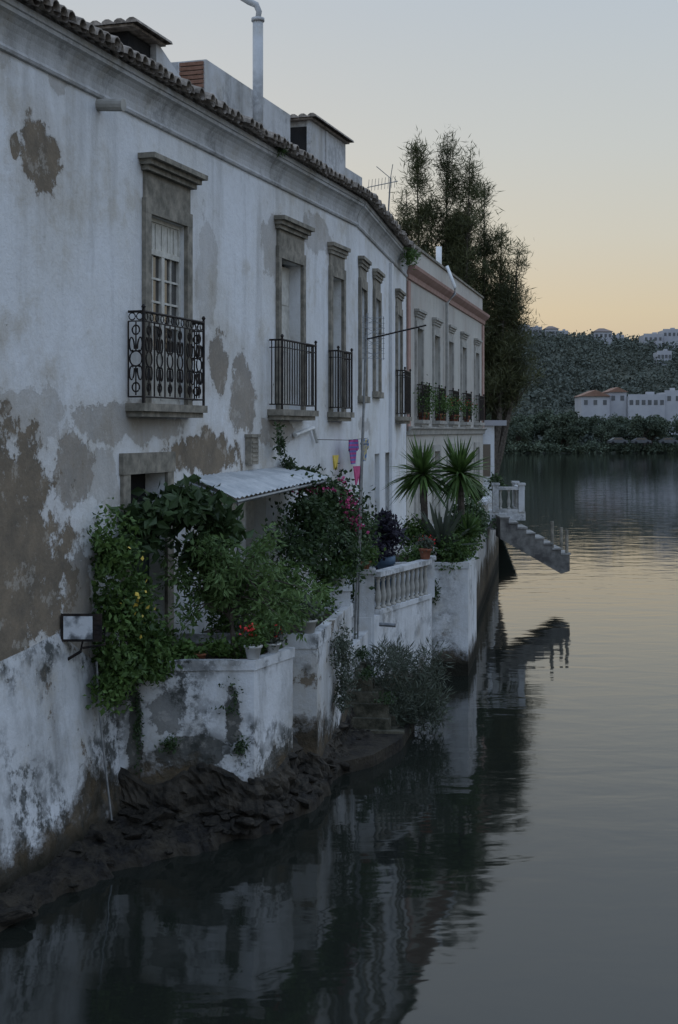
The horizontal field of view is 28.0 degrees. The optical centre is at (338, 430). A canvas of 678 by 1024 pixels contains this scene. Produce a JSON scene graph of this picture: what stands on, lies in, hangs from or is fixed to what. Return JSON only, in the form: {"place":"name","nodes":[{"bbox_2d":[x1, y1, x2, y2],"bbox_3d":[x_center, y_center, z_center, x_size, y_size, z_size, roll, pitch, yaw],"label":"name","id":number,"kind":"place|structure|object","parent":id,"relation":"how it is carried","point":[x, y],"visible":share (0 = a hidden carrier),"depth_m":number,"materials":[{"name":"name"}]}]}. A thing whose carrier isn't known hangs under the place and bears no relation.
{"place":"outdoors","nodes":[
{"label":"outdoors","id":0,"kind":"place"},
{"bbox_2d":[93,831,107,841],"bbox_3d":[-2.726,4.640,15.547,0.191,0.096,0.126,16,-6,37],"label":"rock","id":1,"kind":"object","parent":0,"point":[100,836],"visible":1,"depth_m":15.50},
{"bbox_2d":[0,703,406,931],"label":"rocky shore","id":2,"kind":"structure","parent":0,"point":[87,867],"depth_m":15.50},
{"bbox_2d":[0,905,32,926],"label":"rock","id":3,"kind":"object","parent":2,"relation":"on","point":[10,916],"visible":1,"depth_m":13.36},
{"bbox_2d":[124,831,141,839],"bbox_3d":[-2.410,4.699,15.748,0.181,0.096,0.299,2,-17,-38],"label":"rock","id":4,"kind":"object","parent":2,"relation":"on","point":[133,835],"visible":1,"depth_m":15.68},
{"bbox_2d":[137,807,176,824],"bbox_3d":[-2.251,4.664,16.391,0.573,0.186,0.408,-14,-5,-18],"label":"rock","id":5,"kind":"object","parent":2,"relation":"on","point":[160,814],"visible":0.91,"depth_m":16.28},
{"bbox_2d":[114,643,302,818],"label":"garden planter wall","id":6,"kind":"structure","parent":2,"relation":"on","point":[199,770],"depth_m":16.60,"materials":[{"name":"paint"}]},
{"bbox_2d":[109,674,250,773],"bbox_3d":[-2.001,3.524,16.526,1.888,1.336,0.215,0,0,-4],"label":"hanging weed","id":7,"kind":"object","parent":6,"relation":"hanging from","point":[237,746],"visible":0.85,"depth_m":16.52,"materials":[{"name":"green plant"}]},
{"bbox_2d":[182,632,215,658],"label":"potted plant","id":8,"kind":"object","parent":6,"relation":"on","point":[201,654],"visible":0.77,"depth_m":16.94,"materials":[{"name":"green plant"}]},
{"bbox_2d":[154,622,287,658],"bbox_3d":[-1.575,2.718,17.292,2.036,0.586,1.104,0,0,-29],"label":"planting","id":9,"kind":"object","parent":6,"relation":"on","point":[181,648],"visible":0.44,"depth_m":17.03,"materials":[{"name":"green plant"}]},
{"bbox_2d":[145,522,333,654],"bbox_3d":[-1.367,2.042,17.303,2.396,1.721,1.591,0,0,-17],"label":"young tree","id":10,"kind":"object","parent":6,"relation":"on","point":[229,583],"visible":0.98,"depth_m":17.21,"materials":[{"name":"green plant"}]},
{"bbox_2d":[232,618,273,659],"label":"potted plant","id":11,"kind":"object","parent":6,"relation":"on","point":[252,645],"visible":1,"depth_m":16.69,"materials":[{"name":"green plant"}]},
{"bbox_2d":[263,624,287,652],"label":"potted plant","id":12,"kind":"object","parent":6,"relation":"on","point":[274,645],"visible":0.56,"depth_m":17.16,"materials":[{"name":"green plant"}]},
{"bbox_2d":[204,815,222,825],"bbox_3d":[-1.497,4.699,16.356,0.319,0.077,0.184,-4,21,-46],"label":"rock","id":13,"kind":"object","parent":2,"relation":"on","point":[215,820],"visible":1,"depth_m":16.31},
{"bbox_2d":[235,817,254,828],"bbox_3d":[-1.139,4.725,16.339,0.207,0.173,0.518,19,-19,-9],"label":"rock","id":14,"kind":"object","parent":2,"relation":"on","point":[246,822],"visible":0.96,"depth_m":16.17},
{"bbox_2d":[174,603,355,780],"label":"terrace wall","id":15,"kind":"structure","parent":2,"relation":"on","point":[322,727],"depth_m":18.52,"materials":[{"name":"paint"}]},
{"bbox_2d":[189,467,330,632],"bbox_3d":[-1.158,1.724,20.493,0.852,2.272,3.974,0,0,18],"label":"corrugated canopy","id":16,"kind":"object","parent":15,"relation":"on","point":[238,484],"visible":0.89,"depth_m":20.00,"materials":[{"name":"metal"}]},
{"bbox_2d":[198,547,343,642],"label":"terrace shrubs","id":17,"kind":"object","parent":15,"relation":"on","point":[221,620],"visible":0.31,"depth_m":19.59,"materials":[{"name":"green plant"}]},
{"bbox_2d":[248,594,328,639],"bbox_3d":[-0.544,2.539,18.728,0.771,0.541,1.974,0,0,26],"label":"trailing ivy","id":18,"kind":"object","parent":15,"relation":"on","point":[318,611],"visible":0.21,"depth_m":18.57,"materials":[{"name":"green plant"}]},
{"bbox_2d":[297,594,324,633],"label":"potted plant","id":19,"kind":"object","parent":15,"relation":"on","point":[311,626],"visible":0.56,"depth_m":18.42,"materials":[{"name":"green plant"}]},
{"bbox_2d":[329,584,351,610],"bbox_3d":[0.030,2.670,21.420,0.360,0.460,0.360,0,0,0],"label":"gate post","id":20,"kind":"object","parent":15,"relation":"on","point":[344,596],"visible":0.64,"depth_m":21.27,"materials":[{"name":"paint"}]},
{"bbox_2d":[323,550,357,585],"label":"potted plant","id":21,"kind":"object","parent":20,"relation":"on","point":[340,566],"visible":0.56,"depth_m":21.38,"materials":[{"name":"green plant"}]},
{"bbox_2d":[328,618,363,716],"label":"wall creeper","id":22,"kind":"object","parent":15,"relation":"attached to","point":[342,646],"depth_m":19.65,"materials":[{"name":"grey plant"}]},
{"bbox_2d":[262,800,284,819],"bbox_3d":[-0.864,4.705,16.811,0.363,0.206,0.434,20,5,-23],"label":"rock","id":23,"kind":"object","parent":2,"relation":"on","point":[274,812],"visible":0.77,"depth_m":16.68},
{"bbox_2d":[352,631,367,678],"bbox_3d":[-0.382,4.375,22.503,1.764,1.850,1.795,0,0,0],"label":"terrace landing","id":24,"kind":"object","parent":2,"relation":"on","point":[362,639],"visible":0.07,"depth_m":22.60,"materials":[{"name":"paint"}]},
{"bbox_2d":[354,313,425,638],"bbox_3d":[0.845,0.750,22.343,1.248,5.402,0.348,0,0,18],"label":"antenna mast","id":25,"kind":"object","parent":24,"relation":"on","point":[357,588],"visible":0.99,"depth_m":22.48,"materials":[{"name":"metal"}]},
{"bbox_2d":[335,660,414,773],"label":"water steps","id":26,"kind":"structure","parent":2,"relation":"on","point":[377,719],"depth_m":21.27,"materials":[{"name":"stone"}]},
{"bbox_2d":[355,645,397,704],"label":"step weed","id":27,"kind":"object","parent":26,"relation":"on","point":[360,653],"visible":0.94,"depth_m":21.55,"materials":[{"name":"green plant"}]},
{"bbox_2d":[360,633,456,736],"bbox_3d":[1.064,4.167,22.243,1.750,1.662,1.816,0,0,0],"label":"feathery shrub","id":28,"kind":"object","parent":2,"relation":"on","point":[413,700],"visible":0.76,"depth_m":21.99,"materials":[{"name":"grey plant"}]},
{"bbox_2d":[0,453,677,1023],"bbox_3d":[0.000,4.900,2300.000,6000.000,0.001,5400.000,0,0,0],"label":"water","id":29,"kind":"structure","parent":0,"point":[502,849],"depth_m":15.23,"materials":[{"name":"black liquid"}]},
{"bbox_2d":[325,592,431,696],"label":"balustrade wall","id":30,"kind":"structure","parent":29,"relation":"in","point":[413,622],"depth_m":24.92,"materials":[{"name":"paint"}]},
{"bbox_2d":[354,568,375,676],"bbox_3d":[0.440,3.550,23.600,0.400,2.300,0.400,0,0,0],"label":"gate post","id":31,"kind":"object","parent":30,"relation":"on","point":[366,607],"visible":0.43,"depth_m":23.43,"materials":[{"name":"paint"}]},
{"bbox_2d":[308,542,379,586],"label":"potted shrub","id":32,"kind":"object","parent":31,"relation":"on","point":[343,574],"visible":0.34,"depth_m":21.54,"materials":[{"name":"green plant"}]},
{"bbox_2d":[366,505,409,569],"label":"dark succulent","id":33,"kind":"object","parent":30,"relation":"on","point":[388,529],"visible":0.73,"depth_m":25.41,"materials":[{"name":"purple plant"}]},
{"bbox_2d":[374,531,403,601],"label":"potted plant","id":34,"kind":"object","parent":30,"relation":"on","point":[389,561],"visible":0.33,"depth_m":25.44,"materials":[{"name":"blue plant"}]},
{"bbox_2d":[374,559,431,614],"bbox_3d":[1.170,2.844,24.975,0.200,0.750,2.578,0,0,24],"label":"balustrade","id":35,"kind":"object","parent":30,"relation":"on","point":[406,587],"visible":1,"depth_m":24.83,"materials":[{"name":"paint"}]},
{"bbox_2d":[412,534,435,558],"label":"potted plant","id":36,"kind":"object","parent":35,"relation":"on","point":[425,552],"visible":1,"depth_m":26.02,"materials":[{"name":"orange plant"}]},
{"bbox_2d":[423,555,435,596],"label":"balustrade pillar","id":37,"kind":"structure","parent":30,"relation":"on","point":[430,570],"depth_m":26.24,"materials":[{"name":"paint"}]},
{"bbox_2d":[369,551,477,675],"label":"yucca planter wall","id":38,"kind":"structure","parent":29,"relation":"in","point":[454,617],"depth_m":27.11,"materials":[{"name":"paint"}]},
{"bbox_2d":[381,431,458,547],"bbox_3d":[1.694,1.351,28.153,1.708,2.705,1.770,0,0,0],"label":"yucca tree","id":39,"kind":"object","parent":38,"relation":"on","point":[421,474],"visible":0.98,"depth_m":28.07,"materials":[{"name":"green plant"}]},
{"bbox_2d":[394,511,486,572],"bbox_3d":[2.050,2.242,28.423,2.137,1.254,3.036,0,0,0],"label":"planter groundcover","id":40,"kind":"object","parent":38,"relation":"on","point":[459,551],"visible":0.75,"depth_m":27.55,"materials":[{"name":"green plant"}]},
{"bbox_2d":[408,498,477,547],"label":"agave plant","id":41,"kind":"object","parent":40,"relation":"on","point":[439,529],"visible":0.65,"depth_m":27.75,"materials":[{"name":"green plant"}]},
{"bbox_2d":[453,508,486,532],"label":"agave plant","id":42,"kind":"object","parent":40,"relation":"in","point":[471,522],"visible":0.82,"depth_m":27.95,"materials":[{"name":"green plant"}]},
{"bbox_2d":[427,434,497,557],"bbox_3d":[2.523,1.377,28.682,1.691,2.654,1.683,0,0,0],"label":"yucca tree","id":43,"kind":"object","parent":38,"relation":"on","point":[464,483],"visible":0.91,"depth_m":28.57,"materials":[{"name":"green plant"}]},
{"bbox_2d":[389,520,487,621],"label":"long terrace wall","id":44,"kind":"structure","parent":29,"relation":"in","point":[482,576],"depth_m":36.98,"materials":[{"name":"paint"}]},
{"bbox_2d":[447,472,507,547],"bbox_3d":[3.632,2.023,35.826,1.392,1.572,13.112,0,0,8],"label":"terrace hedge","id":45,"kind":"object","parent":44,"relation":"on","point":[470,504],"visible":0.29,"depth_m":31.02,"materials":[{"name":"green plant"}]},
{"bbox_2d":[442,503,498,590],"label":"terrace wall","id":46,"kind":"structure","parent":29,"relation":"in","point":[493,550],"depth_m":44.73,"materials":[{"name":"paint"}]},
{"bbox_2d":[479,509,524,529],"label":"cantilever platform","id":47,"kind":"structure","parent":46,"relation":"on","point":[516,515],"depth_m":40.90,"materials":[{"name":"paint"}]},
{"bbox_2d":[491,483,499,511],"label":"balustrade pillar","id":48,"kind":"structure","parent":47,"relation":"on","point":[495,493],"depth_m":40.86,"materials":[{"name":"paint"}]},
{"bbox_2d":[499,487,518,511],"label":"balustrade","id":49,"kind":"object","parent":47,"relation":"on","point":[509,489],"visible":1,"depth_m":40.93,"materials":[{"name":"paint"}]},
{"bbox_2d":[517,483,525,511],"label":"balustrade pillar","id":50,"kind":"structure","parent":47,"relation":"on","point":[521,498],"depth_m":40.86,"materials":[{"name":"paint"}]},
{"bbox_2d":[495,514,570,573],"bbox_3d":[5.745,3.346,40.276,2.070,1.667,1.218,0,0,0],"label":"river stair","id":51,"kind":"object","parent":47,"relation":"attached to","point":[531,543],"visible":1,"depth_m":39.70,"materials":[{"name":"stone"}]},
{"bbox_2d":[58,0,677,338],"label":"sky","id":52,"kind":"structure","parent":0,"point":[569,108],"materials":[{"name":"blue"}]},
{"bbox_2d":[504,345,677,452],"bbox_3d":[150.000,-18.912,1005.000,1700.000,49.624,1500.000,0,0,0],"label":"hill","id":53,"kind":"structure","parent":0,"point":[623,384],"depth_m":444.74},
{"bbox_2d":[501,413,533,433],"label":"shore tree","id":54,"kind":"object","parent":53,"relation":"on","point":[518,419],"visible":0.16,"depth_m":313.30,"materials":[{"name":"green plant"}]},
{"bbox_2d":[506,422,532,444],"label":"shore tree","id":55,"kind":"object","parent":53,"relation":"on","point":[522,432],"visible":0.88,"depth_m":298.53,"materials":[{"name":"green plant"}]},
{"bbox_2d":[522,409,565,438],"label":"shore tree","id":56,"kind":"object","parent":53,"relation":"on","point":[539,422],"visible":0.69,"depth_m":309.82,"materials":[{"name":"green plant"}]},
{"bbox_2d":[542,424,582,446],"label":"shore tree","id":57,"kind":"object","parent":53,"relation":"on","point":[550,435],"visible":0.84,"depth_m":300.55,"materials":[{"name":"green plant"}]},
{"bbox_2d":[548,409,588,446],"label":"shore tree","id":58,"kind":"object","parent":53,"relation":"on","point":[567,421],"visible":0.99,"depth_m":299.03,"materials":[{"name":"green plant"}]},
{"bbox_2d":[486,328,677,450],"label":"hillside wood","id":59,"kind":"object","parent":53,"relation":"on","point":[590,345],"visible":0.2,"depth_m":449.66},
{"bbox_2d":[504,437,677,453],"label":"shore shrubs","id":60,"kind":"object","parent":53,"relation":"on","point":[603,447],"visible":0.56,"depth_m":297.85,"materials":[{"name":"green plant"}]},
{"bbox_2d":[575,390,609,434],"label":"hillside house","id":61,"kind":"structure","parent":53,"relation":"on","point":[588,404],"depth_m":333.50,"materials":[{"name":"paint"}]},
{"bbox_2d":[587,414,602,433],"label":"shore tree","id":62,"kind":"object","parent":53,"relation":"on","point":[595,421],"visible":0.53,"depth_m":316.52,"materials":[{"name":"green plant"}]},
{"bbox_2d":[591,328,612,344],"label":"hillside house","id":63,"kind":"structure","parent":53,"relation":"on","point":[603,332],"depth_m":508.00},
{"bbox_2d":[591,420,626,445],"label":"shore tree","id":64,"kind":"object","parent":53,"relation":"on","point":[608,431],"visible":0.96,"depth_m":304.81,"materials":[{"name":"green plant"}]},
{"bbox_2d":[602,387,627,417],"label":"hillside house","id":65,"kind":"structure","parent":53,"relation":"on","point":[618,400],"depth_m":335.00,"materials":[{"name":"paint"}]},
{"bbox_2d":[598,413,632,436],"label":"shore tree","id":66,"kind":"object","parent":53,"relation":"on","point":[625,421],"visible":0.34,"depth_m":316.66,"materials":[{"name":"green plant"}]},
{"bbox_2d":[627,392,664,419],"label":"hillside house","id":67,"kind":"structure","parent":53,"relation":"on","point":[646,404],"depth_m":333.50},
{"bbox_2d":[626,413,665,451],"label":"shore tree","id":68,"kind":"object","parent":53,"relation":"on","point":[636,431],"visible":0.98,"depth_m":299.37,"materials":[{"name":"green plant"}]},
{"bbox_2d":[639,332,662,347],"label":"hillside house","id":69,"kind":"structure","parent":53,"relation":"on","point":[658,338],"depth_m":501.00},
{"bbox_2d":[641,414,670,445],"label":"shore tree","id":70,"kind":"object","parent":53,"relation":"on","point":[661,433],"visible":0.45,"depth_m":301.40,"materials":[{"name":"green plant"}]},
{"bbox_2d":[656,388,677,434],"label":"hillside house","id":71,"kind":"structure","parent":53,"relation":"on","point":[671,402],"depth_m":334.00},
{"bbox_2d":[657,328,677,348],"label":"hillside house","id":72,"kind":"structure","parent":53,"relation":"on","point":[670,335],"depth_m":503.50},
{"bbox_2d":[666,414,677,436],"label":"shore tree","id":73,"kind":"object","parent":53,"relation":"on","point":[674,425],"visible":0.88,"depth_m":310.39,"materials":[{"name":"green plant"}]},
{"bbox_2d":[653,349,671,364],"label":"hillside house","id":74,"kind":"structure","parent":0,"point":[666,354],"depth_m":467.00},
{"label":"ground","id":75,"kind":"structure","parent":0,"visible":0},
{"bbox_2d":[0,0,372,892],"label":"old house","id":76,"kind":"structure","parent":75,"relation":"on","point":[176,270],"depth_m":16.94,"materials":[{"name":"white paint"}]},
{"bbox_2d":[61,614,105,660],"bbox_3d":[-2.926,2.377,15.534,0.529,0.595,0.192,0,0,0],"label":"floodlight","id":77,"kind":"object","parent":76,"relation":"attached to","point":[81,628],"visible":0.95,"depth_m":15.44,"materials":[{"name":"metal"}]},
{"bbox_2d":[96,661,112,819],"bbox_3d":[-2.748,3.625,15.876,0.208,1.852,0.036,0,0,6],"label":"cable pipe","id":78,"kind":"object","parent":76,"relation":"attached to","point":[104,759],"visible":0.98,"depth_m":15.87,"materials":[{"name":"metal"}]},
{"bbox_2d":[82,497,188,715],"bbox_3d":[-2.530,2.070,16.244,1.349,2.574,1.374,0,0,0],"label":"climbing shrub","id":79,"kind":"object","parent":76,"relation":"attached to","point":[120,664],"visible":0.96,"depth_m":16.07,"materials":[{"name":"green plant"}]},
{"bbox_2d":[119,452,175,644],"bbox_3d":[-2.620,1.640,17.658,0.370,2.720,1.560,0,0,18],"label":"door","id":80,"kind":"structure","parent":76,"relation":"in","point":[133,467],"depth_m":17.86,"materials":[{"name":"green paint"}]},
{"bbox_2d":[138,152,207,404],"bbox_3d":[-2.346,-1.955,18.209,0.540,3.211,1.730,0,0,18],"label":"window","id":81,"kind":"structure","parent":76,"relation":"in","point":[168,184],"depth_m":18.21,"materials":[{"name":"stone"}]},
{"bbox_2d":[109,473,254,574],"bbox_3d":[-2.071,1.247,17.331,2.079,1.425,1.273,0,0,-28],"label":"fig vine","id":82,"kind":"object","parent":76,"relation":"attached to","point":[188,507],"visible":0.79,"depth_m":17.16,"materials":[{"name":"green plant"}]},
{"bbox_2d":[246,495,252,607],"bbox_3d":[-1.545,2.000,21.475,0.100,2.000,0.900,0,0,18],"label":"post","id":83,"kind":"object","parent":76,"relation":"in","point":[249,504],"depth_m":21.67,"materials":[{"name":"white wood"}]},
{"bbox_2d":[272,420,296,469],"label":"wall creeper","id":84,"kind":"object","parent":76,"relation":"attached to","point":[289,463],"depth_m":21.92,"materials":[{"name":"green plant"}]},
{"bbox_2d":[274,215,314,409],"bbox_3d":[-0.884,-1.935,22.916,0.492,3.171,1.552,0,0,18],"label":"window","id":85,"kind":"structure","parent":76,"relation":"in","point":[291,233],"depth_m":23.04,"materials":[{"name":"stone"}]},
{"bbox_2d":[262,460,384,594],"bbox_3d":[-0.345,1.560,22.350,2.324,2.174,5.029,0,0,0],"label":"dark bougainvillea","id":86,"kind":"object","parent":76,"relation":"on","point":[318,517],"visible":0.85,"depth_m":21.25,"materials":[{"name":"green plant"}]},
{"bbox_2d":[276,476,369,533],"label":"bougainvillea flowers","id":87,"kind":"object","parent":86,"relation":"on","point":[347,502],"visible":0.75,"depth_m":22.05,"materials":[{"name":"pink plant"}]},
{"bbox_2d":[327,242,350,411],"bbox_3d":[0.005,-1.905,25.330,0.130,3.111,1.052,0,0,18],"label":"window","id":88,"kind":"structure","parent":76,"relation":"in","point":[338,253],"depth_m":25.16,"materials":[{"name":"stone"}]},
{"bbox_2d":[356,193,420,538],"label":"white house","id":89,"kind":"structure","parent":75,"relation":"on","point":[382,240],"depth_m":30.27,"materials":[{"name":"paint"}]},
{"bbox_2d":[358,256,371,402],"bbox_3d":[0.523,-2.015,27.339,0.131,2.891,1.120,0,0,9],"label":"window","id":90,"kind":"structure","parent":89,"relation":"in","point":[364,264],"depth_m":26.90,"materials":[{"name":"stone"}]},
{"bbox_2d":[372,268,384,397],"bbox_3d":[0.868,-2.091,29.489,0.131,2.741,1.220,0,0,9],"label":"window","id":91,"kind":"structure","parent":89,"relation":"in","point":[378,276],"depth_m":29.37,"materials":[{"name":"stone"}]},
{"bbox_2d":[367,164,397,210],"bbox_3d":[0.932,-5.150,28.944,0.678,1.102,0.200,0,0,9],"label":"roof antenna","id":92,"kind":"object","parent":89,"relation":"on","point":[390,183],"visible":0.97,"depth_m":28.98,"materials":[{"name":"metal"}]},
{"bbox_2d":[395,288,405,416],"bbox_3d":[1.527,-1.905,33.589,0.130,3.111,1.292,0,0,9],"label":"window frame","id":93,"kind":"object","parent":89,"relation":"in","point":[400,295],"depth_m":33.19,"materials":[{"name":"stone"}]},
{"bbox_2d":[400,246,421,269],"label":"cornice weed","id":94,"kind":"object","parent":89,"relation":"on","point":[410,256],"visible":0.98,"depth_m":33.31,"materials":[{"name":"green plant"}]},
{"bbox_2d":[390,126,501,357],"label":"casuarina tree","id":95,"kind":"object","parent":75,"relation":"on","point":[452,225],"visible":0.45,"depth_m":61.83,"materials":[{"name":"green plant"}]},
{"bbox_2d":[406,244,489,527],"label":"cream house","id":96,"kind":"structure","parent":75,"relation":"on","point":[445,347],"depth_m":41.19,"materials":[{"name":"paint"}]},
{"bbox_2d":[414,446,423,525],"bbox_3d":[2.214,1.505,37.243,0.060,2.190,1.340,0,0,13],"label":"window","id":97,"kind":"structure","parent":96,"relation":"in","point":[416,494],"depth_m":36.60,"materials":[{"name":"white wood"}]},
{"bbox_2d":[414,308,427,419],"bbox_3d":[2.254,-1.800,37.233,0.142,3.001,1.364,0,0,13],"label":"window","id":98,"kind":"structure","parent":96,"relation":"in","point":[420,315],"depth_m":36.74,"materials":[{"name":"grey stone"}]},
{"bbox_2d":[413,382,454,419],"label":"potted plant","id":99,"kind":"object","parent":96,"relation":"on","point":[425,398],"visible":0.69,"depth_m":36.84,"materials":[{"name":"green plant"}]},
{"bbox_2d":[432,445,440,515],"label":"window","id":100,"kind":"structure","parent":96,"relation":"in","point":[435,447],"depth_m":40.05,"materials":[{"name":"white wood"}]},
{"bbox_2d":[419,374,454,419],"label":"potted plant","id":101,"kind":"object","parent":96,"relation":"on","point":[433,400],"visible":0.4,"depth_m":37.46,"materials":[{"name":"green plant"}]},
{"bbox_2d":[432,317,443,420],"bbox_3d":[2.925,-1.800,40.083,0.142,3.001,1.364,0,0,13],"label":"window frame","id":102,"kind":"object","parent":96,"relation":"in","point":[436,322],"depth_m":39.58,"materials":[{"name":"grey stone"}]},
{"bbox_2d":[432,393,457,420],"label":"potted plant","id":103,"kind":"object","parent":96,"relation":"on","point":[443,407],"visible":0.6,"depth_m":39.68,"materials":[{"name":"green plant"}]},
{"bbox_2d":[449,325,456,414],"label":"window frame","id":104,"kind":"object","parent":96,"relation":"in","point":[452,329],"depth_m":43.26,"materials":[{"name":"grey stone"}]},
{"bbox_2d":[449,394,469,420],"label":"potted plant","id":105,"kind":"object","parent":96,"relation":"on","point":[457,401],"visible":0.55,"depth_m":42.39,"materials":[{"name":"green plant"}]},
{"bbox_2d":[460,331,469,421],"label":"window","id":106,"kind":"structure","parent":96,"relation":"in","point":[464,336],"depth_m":45.16,"materials":[{"name":"grey stone"}]},
{"bbox_2d":[474,338,482,422],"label":"window","id":107,"kind":"structure","parent":96,"relation":"in","point":[477,342],"depth_m":48.55,"materials":[{"name":"grey stone"}]},
{"bbox_2d":[483,420,506,502],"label":"riverside annex","id":108,"kind":"object","parent":75,"relation":"on","point":[488,441],"visible":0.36,"depth_m":51.10,"materials":[{"name":"white paint"}]},
{"bbox_2d":[483,444,490,475],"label":"window","id":109,"kind":"structure","parent":108,"relation":"in","point":[486,447],"depth_m":51.05,"materials":[{"name":"grey glass"}]},
{"bbox_2d":[439,177,552,476],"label":"casuarina tree","id":110,"kind":"object","parent":75,"relation":"on","point":[505,378],"visible":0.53,"depth_m":62.50,"materials":[{"name":"green plant"}]},
{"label":"washing line","id":111,"kind":"object","parent":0,"visible":0},
{"bbox_2d":[348,439,358,463],"bbox_3d":[0.265,0.390,25.413,0.068,0.460,0.605,0,0,18],"label":"hanging garment","id":112,"kind":"object","parent":111,"relation":"hanging from","point":[353,446],"visible":1,"depth_m":25.43,"materials":[{"name":"fabric"}]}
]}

